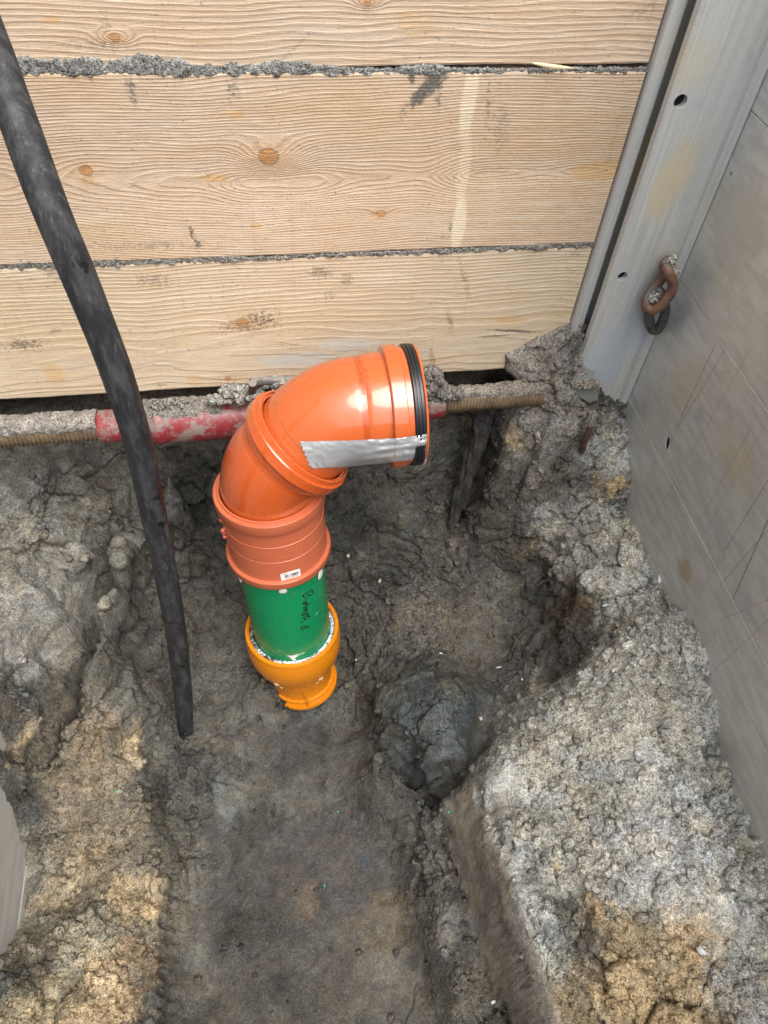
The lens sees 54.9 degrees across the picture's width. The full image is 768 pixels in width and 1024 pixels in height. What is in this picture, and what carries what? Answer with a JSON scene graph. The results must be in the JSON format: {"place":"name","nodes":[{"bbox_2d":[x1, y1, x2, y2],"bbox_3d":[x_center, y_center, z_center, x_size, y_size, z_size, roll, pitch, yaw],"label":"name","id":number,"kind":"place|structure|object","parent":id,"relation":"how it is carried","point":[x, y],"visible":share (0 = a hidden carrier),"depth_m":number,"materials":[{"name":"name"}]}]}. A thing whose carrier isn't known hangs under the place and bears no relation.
{"place":"outdoors","nodes":[
{"label":"outdoors","id":0,"kind":"place"},
{"bbox_2d":[85,369,500,401],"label":"ground behind","id":1,"kind":"structure","parent":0,"point":[455,378],"depth_m":1.50,"materials":[{"name":"soil"}]},
{"bbox_2d":[0,334,767,1023],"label":"ground","id":2,"kind":"structure","parent":0,"point":[290,936],"depth_m":1.45,"materials":[{"name":"soil"}]},
{"bbox_2d":[17,866,26,929],"bbox_3d":[-0.556,1.500,0.909,0.045,0.273,3.238,-5,52,-8],"label":"shoring board","id":3,"kind":"object","parent":2,"relation":"on","point":[23,900],"depth_m":1.36,"materials":[{"name":"metal"}]},
{"bbox_2d":[0,731,26,954],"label":"shoring board","id":4,"kind":"object","parent":3,"relation":"on","point":[12,860],"depth_m":1.31,"materials":[{"name":"metal"}]},
{"bbox_2d":[0,15,192,739],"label":"plastic pipe","id":5,"kind":"object","parent":2,"relation":"on","point":[36,170],"visible":1,"depth_m":0.81,"materials":[{"name":"black plastic"}]},
{"bbox_2d":[0,246,591,398],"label":"plank","id":6,"kind":"object","parent":2,"relation":"on","point":[184,324],"visible":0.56,"depth_m":1.26,"materials":[{"name":"beige wood"}]},
{"bbox_2d":[0,241,594,270],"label":"seam dirt","id":7,"kind":"structure","parent":6,"relation":"on","point":[116,263],"depth_m":1.17,"materials":[{"name":"soil"}]},
{"bbox_2d":[0,63,645,264],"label":"plank","id":8,"kind":"object","parent":6,"relation":"on","point":[152,166],"visible":0.81,"depth_m":1.06,"materials":[{"name":"beige wood"}]},
{"bbox_2d":[17,52,648,77],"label":"seam dirt","id":9,"kind":"structure","parent":8,"relation":"on","point":[138,63],"depth_m":0.95,"materials":[{"name":"soil"}]},
{"bbox_2d":[0,0,666,66],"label":"plank","id":10,"kind":"object","parent":8,"relation":"on","point":[351,33],"visible":0.95,"depth_m":0.94,"materials":[{"name":"beige wood"}]},
{"bbox_2d":[533,62,573,68],"bbox_3d":[0.230,-0.602,0.999,0.060,0.007,0.008,-5,52,-8],"label":"wood splinter","id":11,"kind":"object","parent":10,"relation":"attached to","point":[550,66],"visible":1,"depth_m":1.00,"materials":[{"name":"beige wood"}]},
{"bbox_2d":[212,343,428,709],"bbox_3d":[-0.127,0.084,1.407,0.343,0.893,0.250,-5,52,-8],"label":"drain pipe","id":12,"kind":"object","parent":2,"relation":"on","point":[299,444],"visible":1,"depth_m":1.16,"materials":[{"name":"orange plastic"}]},
{"bbox_2d":[448,409,495,528],"bbox_3d":[0.176,-0.090,1.583,0.047,0.322,0.083,39,59,24],"label":"root","id":13,"kind":"object","parent":2,"relation":"on","point":[480,430],"visible":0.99,"depth_m":1.55,"materials":[{"name":"brown plant"}]},
{"bbox_2d":[504,318,592,453],"bbox_3d":[0.342,-0.226,1.419,0.218,0.273,0.132,-5,52,-8],"label":"sand heap","id":14,"kind":"object","parent":2,"relation":"on","point":[526,361],"visible":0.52,"depth_m":1.38,"materials":[{"name":"soil"}]},
{"bbox_2d":[578,411,593,454],"bbox_3d":[0.389,-0.145,1.417,0.026,0.110,0.031,-5,52,-8],"label":"iron bar","id":15,"kind":"object","parent":2,"relation":"on","point":[585,439],"visible":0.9,"depth_m":1.40,"materials":[{"name":"brown metal"}]},
{"bbox_2d":[586,410,597,426],"bbox_3d":[0.383,-0.171,1.364,0.017,0.042,0.017,22,53,13],"label":"sand clump","id":16,"kind":"object","parent":15,"relation":"on","point":[592,417],"visible":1,"depth_m":1.36,"materials":[{"name":"soil"}]},
{"bbox_2d":[570,0,767,403],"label":"shoring post","id":17,"kind":"object","parent":2,"relation":"on","point":[707,64],"visible":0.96,"depth_m":1.10,"materials":[{"name":"metal"}]},
{"bbox_2d":[0,376,599,447],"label":"trench strut","id":18,"kind":"object","parent":17,"relation":"attached to","point":[224,425],"visible":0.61,"depth_m":1.30,"materials":[{"name":"brown metal"}]},
{"bbox_2d":[0,409,97,437],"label":"sand crust","id":19,"kind":"object","parent":18,"relation":"on","point":[50,422],"visible":0.98,"depth_m":1.27,"materials":[{"name":"soil"}]},
{"bbox_2d":[142,395,221,420],"bbox_3d":[-0.355,-0.186,1.304,0.136,0.027,0.059,-5,52,-8],"label":"sand crust","id":20,"kind":"object","parent":18,"relation":"on","point":[196,407],"visible":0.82,"depth_m":1.29,"materials":[{"name":"soil"}]},
{"bbox_2d":[148,397,193,410],"bbox_3d":[-0.370,-0.188,1.286,0.077,0.019,0.030,-5,52,-8],"label":"sand clump","id":21,"kind":"object","parent":20,"relation":"on","point":[164,403],"visible":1,"depth_m":1.28,"materials":[{"name":"soil"}]},
{"bbox_2d":[206,374,293,405],"bbox_3d":[-0.228,-0.211,1.278,0.159,0.047,0.050,-5,52,-8],"label":"sand clump","id":22,"kind":"object","parent":18,"relation":"on","point":[239,395],"visible":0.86,"depth_m":1.27,"materials":[{"name":"soil"}]},
{"bbox_2d":[423,364,465,405],"bbox_3d":[0.102,-0.233,1.337,0.100,0.088,0.051,-18,55,-17],"label":"sand clump","id":23,"kind":"object","parent":18,"relation":"on","point":[439,388],"visible":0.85,"depth_m":1.32,"materials":[{"name":"soil"}]},
{"bbox_2d":[449,380,554,399],"bbox_3d":[0.237,-0.235,1.391,0.309,0.036,0.045,-5,52,-8],"label":"sand crust","id":24,"kind":"object","parent":18,"relation":"on","point":[506,388],"visible":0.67,"depth_m":1.38,"materials":[{"name":"soil"}]},
{"bbox_2d":[570,371,597,402],"bbox_3d":[0.374,-0.242,1.406,0.060,0.047,0.055,-5,52,-8],"label":"metal plate","id":25,"kind":"object","parent":17,"relation":"attached to","point":[589,395],"visible":0.47,"depth_m":1.39,"materials":[{"name":"grey metal"}]},
{"bbox_2d":[573,379,599,389],"bbox_3d":[0.378,-0.239,1.374,0.053,0.017,0.027,-5,52,-8],"label":"sand clump","id":26,"kind":"object","parent":25,"relation":"on","point":[583,384],"visible":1,"depth_m":1.37,"materials":[{"name":"soil"}]},
{"bbox_2d":[641,256,678,334],"bbox_3d":[0.466,-0.356,1.255,0.048,0.162,0.077,31,56,19],"label":"chain","id":27,"kind":"object","parent":17,"relation":"hanging from","point":[661,305],"visible":0.98,"depth_m":1.23,"materials":[{"name":"brown metal"}]},
{"bbox_2d":[648,291,660,302],"bbox_3d":[0.449,-0.356,1.227,0.023,0.023,0.015,-5,52,-8],"label":"sand clump","id":28,"kind":"object","parent":27,"relation":"in","point":[653,297],"visible":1,"depth_m":1.22,"materials":[{"name":"soil"}]},
{"bbox_2d":[668,254,680,277],"bbox_3d":[0.467,-0.395,1.194,0.020,0.040,0.033,-5,52,-8],"label":"sand clump","id":29,"kind":"object","parent":27,"relation":"on","point":[672,259],"visible":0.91,"depth_m":1.19,"materials":[{"name":"soil"}]},
{"bbox_2d":[697,945,707,955],"bbox_3d":[0.464,0.639,1.079,0.013,0.007,0.015,-5,52,-8],"label":"plastic scrap","id":30,"kind":"object","parent":2,"relation":"on","point":[700,950],"visible":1,"depth_m":1.08,"materials":[{"name":"white plastic"}]},
{"bbox_3d":[0.722,1.220,0.870,0.045,0.271,3.238,-5,52,-8],"label":"shoring board","id":31,"kind":"object","parent":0,"visible":0},
{"bbox_2d":[625,398,767,866],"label":"shoring board","id":32,"kind":"object","parent":31,"relation":"on","point":[684,567],"depth_m":1.25,"materials":[{"name":"metal"}]},
{"bbox_2d":[629,278,767,665],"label":"shoring board","id":33,"kind":"object","parent":32,"relation":"on","point":[701,409],"visible":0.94,"depth_m":1.21,"materials":[{"name":"metal"}]},
{"bbox_2d":[679,109,767,408],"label":"shoring board","id":34,"kind":"object","parent":33,"relation":"on","point":[723,277],"depth_m":1.10,"materials":[{"name":"metal"}]},
{"bbox_2d":[751,69,767,125],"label":"shoring board","id":35,"kind":"object","parent":34,"relation":"on","point":[759,108],"depth_m":1.02,"materials":[{"name":"metal"}]}
]}

